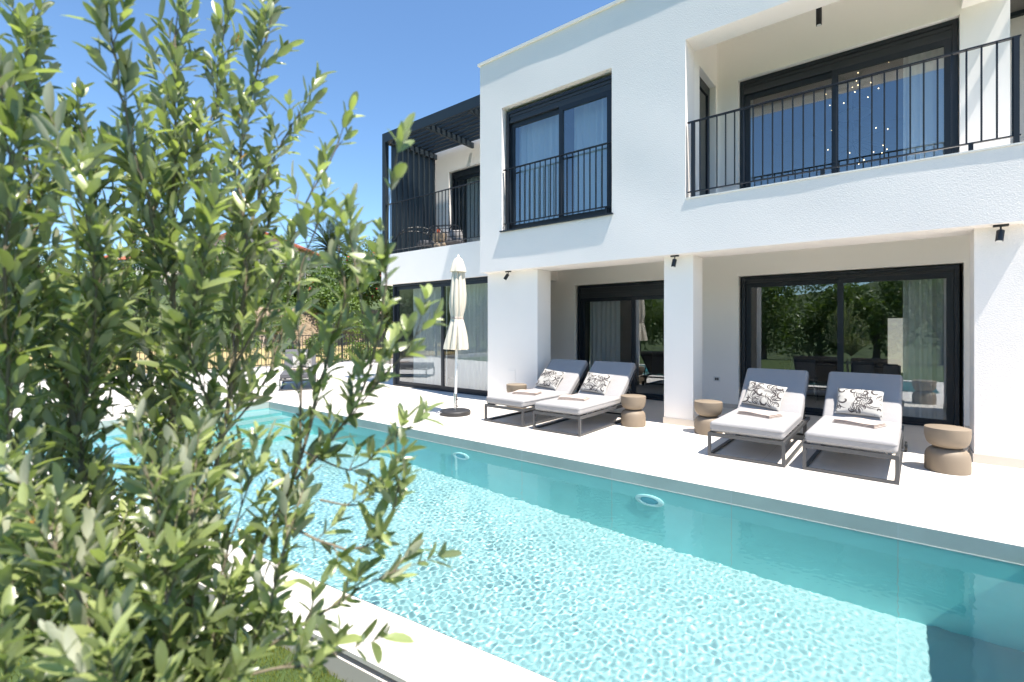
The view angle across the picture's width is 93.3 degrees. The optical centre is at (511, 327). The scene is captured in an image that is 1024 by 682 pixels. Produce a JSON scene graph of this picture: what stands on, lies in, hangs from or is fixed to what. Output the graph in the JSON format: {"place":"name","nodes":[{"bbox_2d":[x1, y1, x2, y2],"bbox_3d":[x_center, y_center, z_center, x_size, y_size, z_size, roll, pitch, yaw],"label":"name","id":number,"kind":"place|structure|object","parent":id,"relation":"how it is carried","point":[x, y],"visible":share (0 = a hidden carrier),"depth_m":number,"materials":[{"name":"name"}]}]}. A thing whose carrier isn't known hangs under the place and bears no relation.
{"place":"outdoors","nodes":[
{"label":"outdoors","id":0,"kind":"place"},
{"bbox_2d":[0,531,341,681],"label":"lawn","id":1,"kind":"structure","parent":0,"point":[295,674],"depth_m":2.34,"materials":[{"name":"green plant"}]},
{"bbox_2d":[0,0,462,681],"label":"olive tree","id":2,"kind":"object","parent":1,"relation":"on","point":[158,632],"visible":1,"depth_m":1.00,"materials":[{"name":"green plant"}]},
{"bbox_2d":[1,275,392,372],"bbox_3d":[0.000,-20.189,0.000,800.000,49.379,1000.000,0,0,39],"label":"ground","id":3,"kind":"structure","parent":0,"point":[310,319],"depth_m":27.27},
{"bbox_2d":[39,250,65,271],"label":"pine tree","id":4,"kind":"object","parent":3,"relation":"on","point":[42,259],"visible":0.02,"depth_m":62.50,"materials":[{"name":"plant"}]},
{"bbox_2d":[41,263,81,283],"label":"shrub","id":5,"kind":"object","parent":3,"relation":"on","point":[57,274],"visible":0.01,"depth_m":31.80,"materials":[{"name":"green plant"}]},
{"bbox_2d":[30,261,124,283],"bbox_3d":[-30.429,-3.010,33.305,5.970,4.117,7.985,0,0,25],"label":"shrub","id":6,"kind":"object","parent":3,"relation":"on","point":[46,273],"visible":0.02,"depth_m":31.59,"materials":[{"name":"green plant"}]},
{"bbox_2d":[86,255,143,275],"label":"white house","id":7,"kind":"structure","parent":3,"relation":"on","point":[123,258],"depth_m":55.00,"materials":[{"name":"white paint"}]},
{"bbox_2d":[101,268,169,292],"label":"shrub","id":8,"kind":"object","parent":3,"relation":"on","point":[131,275],"visible":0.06,"depth_m":31.64,"materials":[{"name":"green plant"}]},
{"bbox_2d":[130,236,222,292],"bbox_3d":[-22.567,-3.935,34.211,5.740,5.311,7.094,0,0,39],"label":"shrub","id":9,"kind":"object","parent":3,"relation":"on","point":[139,268],"visible":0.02,"depth_m":32.67,"materials":[{"name":"green plant"}]},
{"bbox_2d":[150,287,222,299],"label":"shrub","id":10,"kind":"object","parent":3,"relation":"on","point":[178,292],"depth_m":30.11,"materials":[{"name":"green plant"}]},
{"bbox_2d":[167,325,264,350],"bbox_3d":[-14.313,0.797,24.215,1.189,2.594,4.817,0,0,39],"label":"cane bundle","id":11,"kind":"object","parent":3,"relation":"on","point":[252,339],"visible":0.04,"depth_m":25.57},
{"bbox_2d":[41,358,392,381],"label":"kerb","id":12,"kind":"structure","parent":3,"relation":"on","point":[387,362],"depth_m":20.85,"materials":[{"name":"grey concrete"}]},
{"bbox_2d":[18,333,392,373],"bbox_3d":[-10.717,0.869,16.868,0.060,1.238,21.008,0,0,39],"label":"metal fence","id":13,"kind":"object","parent":12,"relation":"on","point":[383,334],"visible":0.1,"depth_m":20.90,"materials":[{"name":"black metal"}]},
{"bbox_2d":[169,238,284,293],"bbox_3d":[-19.489,-4.106,33.543,7.167,4.707,5.216,0,0,-12],"label":"shrub","id":14,"kind":"object","parent":3,"relation":"on","point":[223,243],"visible":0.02,"depth_m":33.35,"materials":[{"name":"green plant"}]},
{"bbox_2d":[145,232,319,284],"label":"pink house","id":15,"kind":"structure","parent":3,"relation":"on","point":[297,246],"depth_m":46.00,"materials":[{"name":"paint"}]},
{"bbox_2d":[220,331,260,352],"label":"bush","id":16,"kind":"object","parent":3,"relation":"on","point":[239,347],"visible":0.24,"depth_m":24.15,"materials":[{"name":"green plant"}]},
{"bbox_2d":[237,284,294,305],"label":"shrub","id":17,"kind":"object","parent":3,"relation":"on","point":[263,300],"visible":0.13,"depth_m":30.01,"materials":[{"name":"green plant"}]},
{"bbox_2d":[235,244,311,301],"bbox_3d":[-16.308,-3.667,34.458,6.315,4.494,4.692,0,0,10],"label":"shrub","id":18,"kind":"object","parent":3,"relation":"on","point":[293,258],"visible":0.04,"depth_m":33.28,"materials":[{"name":"green plant"}]},
{"bbox_2d":[270,343,297,354],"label":"bush","id":19,"kind":"object","parent":3,"relation":"on","point":[287,347],"visible":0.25,"depth_m":22.71,"materials":[{"name":"green plant"}]},
{"bbox_2d":[262,316,306,334],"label":"bush","id":20,"kind":"object","parent":3,"relation":"on","point":[278,326],"visible":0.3,"depth_m":27.10,"materials":[{"name":"green plant"}]},
{"bbox_2d":[264,261,338,302],"bbox_3d":[-14.773,-3.000,34.073,6.224,4.074,6.041,0,0,39],"label":"shrub","id":21,"kind":"object","parent":3,"relation":"on","point":[303,287],"visible":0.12,"depth_m":32.79,"materials":[{"name":"green plant"}]},
{"bbox_2d":[232,260,381,285],"bbox_3d":[-12.984,-3.592,31.520,11.050,1.700,0.040,0,0,0],"label":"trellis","id":22,"kind":"object","parent":3,"relation":"on","point":[317,266],"visible":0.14,"depth_m":31.50,"materials":[{"name":"brown wood"}]},
{"bbox_2d":[303,334,336,354],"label":"bush","id":23,"kind":"object","parent":3,"relation":"on","point":[320,351],"visible":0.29,"depth_m":24.32,"materials":[{"name":"green plant"}]},
{"bbox_2d":[289,282,367,325],"bbox_3d":[-10.980,-1.452,30.519,5.770,2.812,4.257,0,0,39],"label":"shrub","id":24,"kind":"object","parent":3,"relation":"on","point":[327,296],"visible":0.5,"depth_m":29.50,"materials":[{"name":"green plant"}]},
{"bbox_2d":[295,213,366,267],"bbox_3d":[-14.229,-5.035,38.058,6.357,7.810,5.119,0,0,39],"label":"palm tree","id":25,"kind":"object","parent":3,"relation":"on","point":[325,235],"visible":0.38,"depth_m":37.23,"materials":[{"name":"green plant"}]},
{"bbox_2d":[304,264,376,308],"bbox_3d":[-11.120,-2.544,32.946,4.887,4.171,5.740,0,0,-8],"label":"shrub","id":26,"kind":"object","parent":3,"relation":"on","point":[326,272],"visible":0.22,"depth_m":31.10,"materials":[{"name":"green plant"}]},
{"bbox_2d":[315,312,371,343],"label":"bush","id":27,"kind":"object","parent":3,"relation":"on","point":[357,328],"visible":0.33,"depth_m":27.11,"materials":[{"name":"green plant"}]},
{"bbox_2d":[337,237,377,288],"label":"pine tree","id":28,"kind":"object","parent":3,"relation":"on","point":[362,250],"visible":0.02,"depth_m":58.88,"materials":[{"name":"plant"}]},
{"bbox_2d":[336,238,384,305],"bbox_3d":[-9.720,-3.620,31.925,4.538,4.494,4.584,0,0,8],"label":"shrub","id":29,"kind":"object","parent":3,"relation":"on","point":[372,294],"visible":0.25,"depth_m":31.21,"materials":[{"name":"green plant"}]},
{"bbox_2d":[343,340,377,360],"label":"bush","id":30,"kind":"object","parent":3,"relation":"on","point":[362,350],"visible":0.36,"depth_m":23.28,"materials":[{"name":"green plant"}]},
{"bbox_2d":[375,275,392,331],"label":"shrub","id":31,"kind":"object","parent":3,"relation":"on","point":[388,322],"visible":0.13,"depth_m":30.08,"materials":[{"name":"green plant"}]},
{"bbox_2d":[0,482,556,681],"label":"terrace edge","id":32,"kind":"object","parent":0,"point":[347,668],"depth_m":2.25,"materials":[{"name":"tile"}]},
{"bbox_2d":[244,624,251,631],"bbox_3d":[-1.415,1.600,2.601,0.058,0.030,0.044,0,0,39],"label":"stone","id":33,"kind":"object","parent":32,"relation":"on","point":[247,627],"visible":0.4,"depth_m":2.59,"materials":[{"name":"white stone"}]},
{"bbox_2d":[31,462,554,681],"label":"coping","id":34,"kind":"object","parent":32,"relation":"on","point":[429,655],"visible":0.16,"depth_m":2.26,"materials":[{"name":"stone"}]},
{"bbox_2d":[0,0,614,290],"label":"sky","id":35,"kind":"structure","parent":0,"point":[402,58],"materials":[{"name":"blue"}]},
{"bbox_2d":[10,362,1023,546],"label":"pool deck","id":36,"kind":"structure","parent":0,"point":[984,501],"depth_m":5.50,"materials":[{"name":"concrete"}]},
{"bbox_2d":[279,349,317,390],"bbox_3d":[-5.493,1.043,12.485,0.874,0.911,1.922,0,0,-21],"label":"sun lounger","id":37,"kind":"object","parent":36,"relation":"on","point":[285,376],"visible":0.41,"depth_m":12.33,"materials":[{"name":"grey metal"}]},
{"bbox_2d":[292,356,310,367],"bbox_3d":[-5.593,0.909,12.878,0.480,0.380,0.132,0,-40,-21],"label":"pillow","id":38,"kind":"object","parent":37,"relation":"on","point":[308,364],"visible":0.42,"depth_m":12.81,"materials":[{"name":"white fabric"}]},
{"bbox_2d":[438,254,470,416],"bbox_3d":[-0.985,0.119,8.367,0.536,2.762,0.548,0,0,39],"label":"parasol","id":39,"kind":"object","parent":36,"relation":"on","point":[456,339],"visible":1,"depth_m":8.24,"materials":[{"name":"fabric"}]},
{"bbox_2d":[506,383,526,408],"bbox_3d":[0.085,1.272,8.954,0.378,0.455,0.378,0,0,39],"label":"side table","id":40,"kind":"object","parent":36,"relation":"on","point":[511,387],"visible":0.31,"depth_m":8.81,"materials":[{"name":"beige ceramic"}]},
{"bbox_2d":[13,402,1023,564],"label":"pool basin","id":41,"kind":"object","parent":36,"relation":"in","point":[974,545],"visible":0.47,"depth_m":4.39,"materials":[{"name":"tile"}]},
{"bbox_2d":[25,408,1023,681],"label":"pool water","id":42,"kind":"structure","parent":41,"relation":"in","point":[555,574],"depth_m":3.13,"materials":[{"name":"teal liquid"}]},
{"bbox_2d":[271,408,1023,565],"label":"waterline","id":43,"kind":"object","parent":41,"relation":"attached to","point":[730,504],"visible":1,"depth_m":4.33,"materials":[{"name":"teal tile"}]},
{"bbox_2d":[484,359,588,426],"bbox_3d":[0.480,1.043,8.255,0.874,0.911,1.922,0,0,40],"label":"sun lounger","id":44,"kind":"object","parent":36,"relation":"on","point":[573,376],"visible":0.64,"depth_m":8.02,"materials":[{"name":"white fabric"}]},
{"bbox_2d":[511,389,540,394],"bbox_3d":[0.246,1.057,7.979,0.424,0.052,0.300,0,0,25],"label":"folded towel","id":45,"kind":"object","parent":44,"relation":"on","point":[528,392],"visible":1,"depth_m":7.89,"materials":[{"name":"beige fabric"}]},
{"bbox_2d":[536,369,564,389],"bbox_3d":[0.678,0.909,8.612,0.480,0.380,0.144,6,-36,44],"label":"pillow","id":46,"kind":"object","parent":44,"relation":"on","point":[550,379],"visible":1,"depth_m":8.54,"materials":[{"name":"grey fabric"}]},
{"bbox_2d":[533,361,636,436],"bbox_3d":[1.212,1.043,7.638,0.874,0.911,1.922,0,0,38],"label":"sun lounger","id":47,"kind":"object","parent":36,"relation":"on","point":[623,374],"visible":0.77,"depth_m":7.36,"materials":[{"name":"white fabric"}]},
{"bbox_2d":[559,395,589,400],"bbox_3d":[0.942,1.057,7.368,0.422,0.052,0.300,0,0,25],"label":"folded towel","id":48,"kind":"object","parent":47,"relation":"on","point":[574,397],"visible":1,"depth_m":7.28,"materials":[{"name":"beige fabric"}]},
{"bbox_2d":[580,372,612,393],"bbox_3d":[1.392,0.909,8.008,0.480,0.380,0.142,4,-37,41],"label":"pillow","id":49,"kind":"object","parent":47,"relation":"on","point":[596,382],"visible":1,"depth_m":7.94,"materials":[{"name":"grey fabric"}]},
{"bbox_2d":[621,394,645,427],"bbox_3d":[1.866,1.272,7.442,0.378,0.455,0.378,0,0,39],"label":"side table","id":50,"kind":"object","parent":36,"relation":"on","point":[633,415],"visible":1,"depth_m":7.30,"materials":[{"name":"beige ceramic"}]},
{"bbox_2d":[382,0,1023,468],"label":"villa","id":51,"kind":"object","parent":36,"relation":"on","point":[816,242],"visible":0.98,"depth_m":7.77,"materials":[{"name":"white paint"}]},
{"bbox_2d":[394,227,441,249],"bbox_3d":[-2.500,-2.265,12.881,1.242,0.737,0.588,0,0,-21],"label":"terrace chair","id":52,"kind":"object","parent":51,"relation":"on","point":[430,242],"visible":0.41,"depth_m":12.75,"materials":[{"name":"black metal"}]},
{"bbox_2d":[413,286,446,385],"bbox_3d":[-2.065,0.195,12.039,1.250,2.550,0.065,0,0,39],"label":"curtain","id":53,"kind":"object","parent":51,"relation":"hanging from","point":[427,370],"visible":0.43,"depth_m":12.03,"materials":[{"name":"white fabric"}]},
{"bbox_2d":[382,95,479,253],"bbox_3d":[-1.301,-3.501,12.171,4.020,3.199,1.760,0,0,39],"label":"pergola","id":54,"kind":"object","parent":51,"relation":"on","point":[455,125],"visible":0.6,"depth_m":12.92,"materials":[{"name":"black metal"}]},
{"bbox_2d":[433,233,446,246],"bbox_3d":[-1.824,-2.127,12.141,0.378,0.455,0.378,0,0,39],"label":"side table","id":55,"kind":"object","parent":51,"relation":"on","point":[440,240],"visible":0.46,"depth_m":11.98,"materials":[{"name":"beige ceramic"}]},
{"bbox_2d":[393,276,487,395],"bbox_3d":[-1.617,0.189,11.451,3.685,2.613,0.120,0,0,39],"label":"window","id":56,"kind":"structure","parent":51,"relation":"in","point":[476,280],"depth_m":11.46,"materials":[{"name":"black metal"}]},
{"bbox_2d":[427,224,464,245],"bbox_3d":[-1.672,-2.265,12.461,0.588,0.737,1.242,0,0,14],"label":"terrace chair","id":57,"kind":"object","parent":51,"relation":"on","point":[457,237],"visible":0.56,"depth_m":12.68,"materials":[{"name":"white metal"}]},
{"bbox_2d":[452,165,479,229],"bbox_3d":[-0.703,-3.155,13.024,2.510,2.490,0.120,0,0,39],"label":"window","id":58,"kind":"structure","parent":51,"relation":"in","point":[471,172],"depth_m":13.66,"materials":[{"name":"black metal"}]},
{"bbox_2d":[457,283,487,390],"bbox_3d":[-0.748,0.195,10.988,1.560,2.550,0.067,0,0,39],"label":"curtain","id":59,"kind":"object","parent":51,"relation":"hanging from","point":[472,368],"visible":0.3,"depth_m":11.04,"materials":[{"name":"white fabric"}]},
{"bbox_2d":[467,176,479,241],"bbox_3d":[-0.474,-3.140,13.110,2.100,2.420,0.068,0,0,39],"label":"curtain","id":60,"kind":"object","parent":51,"relation":"hanging from","point":[473,179],"visible":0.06,"depth_m":13.62,"materials":[{"name":"white fabric"}]},
{"bbox_2d":[503,271,510,279],"bbox_3d":[-0.096,-1.015,9.410,0.152,0.177,0.091,0,0,39],"label":"spotlight","id":61,"kind":"object","parent":51,"relation":"attached to","point":[506,276],"visible":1,"depth_m":9.39,"materials":[{"name":"black metal"}]},
{"bbox_2d":[508,369,514,380],"bbox_3d":[-0.009,0.930,9.494,0.180,0.240,0.008,0,0,39],"label":"access panel","id":62,"kind":"object","parent":51,"relation":"attached to","point":[511,374],"visible":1,"depth_m":9.49,"materials":[{"name":"white paint"}]},
{"bbox_2d":[508,369,514,380],"bbox_3d":[-0.008,0.930,9.495,0.180,0.240,0.006,0,0,39],"label":"door","id":63,"kind":"structure","parent":62,"relation":"in","point":[511,373],"depth_m":9.49,"materials":[{"name":"white paint"}]},
{"bbox_2d":[520,114,558,223],"bbox_3d":[0.551,-3.010,9.233,1.060,2.180,0.066,0,0,39],"label":"curtain","id":64,"kind":"object","parent":51,"relation":"hanging from","point":[539,140],"visible":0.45,"depth_m":9.22,"materials":[{"name":"white fabric"}]},
{"bbox_2d":[507,75,611,228],"bbox_3d":[0.827,-3.034,8.745,2.291,2.312,0.120,0,0,39],"label":"window","id":65,"kind":"structure","parent":51,"relation":"in","point":[599,89],"depth_m":8.67,"materials":[{"name":"black metal"}]},
{"bbox_2d":[574,97,606,213],"bbox_3d":[1.474,-3.010,8.497,0.900,2.180,0.067,0,0,39],"label":"curtain","id":66,"kind":"object","parent":51,"relation":"hanging from","point":[590,124],"visible":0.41,"depth_m":8.54,"materials":[{"name":"white fabric"}]},
{"bbox_2d":[590,301,619,368],"bbox_3d":[2.113,0.275,11.045,0.760,2.390,0.067,0,0,39],"label":"curtain","id":67,"kind":"object","parent":51,"relation":"hanging from","point":[604,330],"visible":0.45,"depth_m":11.06,"materials":[{"name":"white fabric"}]},
{"bbox_2d":[578,281,663,400],"bbox_3d":[2.602,0.270,10.360,2.691,2.450,0.120,0,0,39],"label":"window","id":68,"kind":"structure","parent":51,"relation":"in","point":[633,292],"depth_m":10.42,"materials":[{"name":"black metal"}]},
{"bbox_2d":[670,255,678,267],"bbox_3d":[2.474,-1.011,7.362,0.120,0.185,0.087,0,0,39],"label":"spotlight","id":69,"kind":"object","parent":51,"relation":"attached to","point":[674,261],"visible":1,"depth_m":7.34,"materials":[{"name":"black metal"}]},
{"bbox_2d":[700,77,709,193],"bbox_3d":[3.137,-3.032,8.097,0.080,2.245,0.864,0,0,39],"label":"side door","id":70,"kind":"structure","parent":51,"relation":"in","point":[704,88],"depth_m":8.35,"materials":[{"name":"black metal"}]},
{"bbox_2d":[713,376,719,380],"bbox_3d":[3.885,0.970,9.170,0.120,0.090,0.016,0,0,39],"label":"wall socket","id":71,"kind":"object","parent":51,"relation":"attached to","point":[715,378],"depth_m":9.17,"materials":[{"name":"white plastic"}]},
{"bbox_2d":[751,100,752,186],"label":"curtain","id":72,"kind":"object","parent":51,"relation":"hanging from","point":[751,144],"visible":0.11,"depth_m":8.42,"materials":[{"name":"white fabric"}]},
{"bbox_2d":[790,359,818,402],"bbox_3d":[6.001,1.066,9.921,0.448,0.861,0.454,0,0,39],"label":"dining chair","id":73,"kind":"object","parent":51,"relation":"on","point":[809,365],"visible":0.61,"depth_m":9.71,"materials":[{"name":"grey fabric"}]},
{"bbox_2d":[816,7,821,26],"bbox_3d":[4.420,-4.652,6.964,0.074,0.595,0.074,0,0,39],"label":"ceiling spotlight","id":74,"kind":"object","parent":51,"relation":"hanging from","point":[818,16],"visible":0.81,"depth_m":6.94,"materials":[{"name":"black metal"}]},
{"bbox_2d":[779,360,897,369],"bbox_3d":[6.830,1.121,10.158,2.000,0.750,0.900,0,0,39],"label":"dining table","id":75,"kind":"object","parent":51,"relation":"in","point":[818,363],"visible":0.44,"depth_m":10.09,"materials":[{"name":"brown wood"}]},
{"bbox_2d":[740,18,957,188],"bbox_3d":[5.003,-3.050,7.445,2.740,2.280,0.120,0,0,39],"label":"window","id":76,"kind":"structure","parent":51,"relation":"in","point":[945,34],"depth_m":7.28,"materials":[{"name":"black metal"}]},
{"bbox_2d":[742,265,958,425],"bbox_3d":[5.456,0.282,8.082,2.967,2.425,0.120,0,0,39],"label":"window","id":77,"kind":"structure","parent":51,"relation":"in","point":[950,272],"depth_m":7.68,"materials":[{"name":"black metal"}]},
{"bbox_2d":[839,107,870,121],"bbox_3d":[7.626,-4.760,10.802,0.640,0.060,0.640,0,0,39],"label":"ceiling lamp","id":78,"kind":"object","parent":51,"relation":"attached to","point":[854,113],"visible":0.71,"depth_m":10.72,"materials":[{"name":"white plastic"}]},
{"bbox_2d":[829,64,886,160],"bbox_3d":[6.030,-3.832,8.479,0.925,1.937,0.467,0,0,39],"label":"chandelier","id":79,"kind":"object","parent":51,"relation":"hanging from","point":[867,134],"visible":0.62,"depth_m":8.48,"materials":[{"name":"white metal"}]},
{"bbox_2d":[846,361,873,372],"bbox_3d":[6.712,1.066,9.289,0.448,0.861,0.454,0,0,44],"label":"dining chair","id":80,"kind":"object","parent":51,"relation":"on","point":[859,367],"visible":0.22,"depth_m":9.12,"materials":[{"name":"grey fabric"}]},
{"bbox_2d":[883,364,900,374],"bbox_3d":[6.782,1.066,8.339,0.454,0.861,0.448,0,0,9],"label":"dining chair","id":81,"kind":"object","parent":51,"relation":"on","point":[891,369],"visible":0.21,"depth_m":8.35,"materials":[{"name":"grey fabric"}]},
{"bbox_2d":[903,47,943,161],"bbox_3d":[5.990,-3.045,6.926,0.600,2.230,0.062,0,0,39],"label":"curtain","id":82,"kind":"object","parent":51,"relation":"hanging from","point":[930,106],"visible":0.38,"depth_m":6.97,"materials":[{"name":"white fabric"}]},
{"bbox_2d":[903,278,945,419],"bbox_3d":[6.463,0.275,7.470,0.660,2.390,0.064,0,0,39],"label":"curtain","id":83,"kind":"object","parent":51,"relation":"hanging from","point":[924,348],"visible":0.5,"depth_m":7.52,"materials":[{"name":"white fabric"}]},
{"bbox_2d":[993,224,1008,241],"bbox_3d":[5.225,-1.011,5.166,0.120,0.185,0.087,0,0,39],"label":"spotlight","id":84,"kind":"object","parent":51,"relation":"attached to","point":[1000,233],"visible":1,"depth_m":5.15,"materials":[{"name":"black metal"}]},
{"bbox_2d":[1010,9,1023,18],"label":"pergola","id":85,"kind":"object","parent":51,"relation":"on","point":[1019,13],"depth_m":7.34,"materials":[{"name":"black metal"}]},
{"bbox_2d":[694,399,722,435],"bbox_3d":[2.793,1.272,6.881,0.378,0.455,0.378,0,0,39],"label":"side table","id":86,"kind":"object","parent":36,"relation":"on","point":[708,411],"visible":0.88,"depth_m":6.75,"materials":[{"name":"beige ceramic"}]},
{"bbox_2d":[708,368,809,466],"bbox_3d":[3.208,1.043,6.173,0.874,0.911,1.922,0,0,39],"label":"sun lounger","id":87,"kind":"object","parent":36,"relation":"on","point":[791,411],"visible":0.89,"depth_m":5.88,"materials":[{"name":"white fabric"}]},
{"bbox_2d":[738,409,781,418],"bbox_3d":[3.081,1.057,6.019,0.300,0.051,0.420,0,0,-31],"label":"folded towel","id":88,"kind":"object","parent":87,"relation":"on","point":[761,413],"visible":1,"depth_m":5.93,"materials":[{"name":"beige fabric"}]},
{"bbox_2d":[741,381,787,410],"bbox_3d":[3.404,0.910,6.529,0.480,0.380,0.140,10,-34,44],"label":"pillow","id":89,"kind":"object","parent":87,"relation":"on","point":[765,395],"visible":1,"depth_m":6.47,"materials":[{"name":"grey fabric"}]},
{"bbox_2d":[802,372,907,484],"bbox_3d":[3.998,1.043,5.593,0.874,0.911,1.922,0,0,40],"label":"sun lounger","id":90,"kind":"object","parent":36,"relation":"on","point":[824,430],"visible":0.94,"depth_m":5.26,"materials":[{"name":"white fabric"}]},
{"bbox_2d":[834,387,884,417],"bbox_3d":[4.245,0.909,5.911,0.480,0.380,0.137,1,-39,41],"label":"pillow","id":91,"kind":"object","parent":90,"relation":"on","point":[860,402],"visible":1,"depth_m":5.86,"materials":[{"name":"grey fabric"}]},
{"bbox_2d":[832,417,886,427],"bbox_3d":[3.916,1.058,5.453,0.300,0.050,0.420,0,0,-31],"label":"folded towel","id":92,"kind":"object","parent":90,"relation":"on","point":[861,422],"visible":1,"depth_m":5.38,"materials":[{"name":"beige fabric"}]},
{"bbox_2d":[924,424,971,475],"bbox_3d":[4.572,1.272,5.077,0.378,0.455,0.378,0,0,39],"label":"side table","id":93,"kind":"object","parent":36,"relation":"on","point":[946,453],"visible":1,"depth_m":4.96,"materials":[{"name":"beige ceramic"}]},
{"bbox_2d":[888,318,902,372],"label":"boundary wall","id":94,"kind":"structure","parent":0,"point":[895,340],"depth_m":14.89,"materials":[{"name":"white paint"}]}
]}

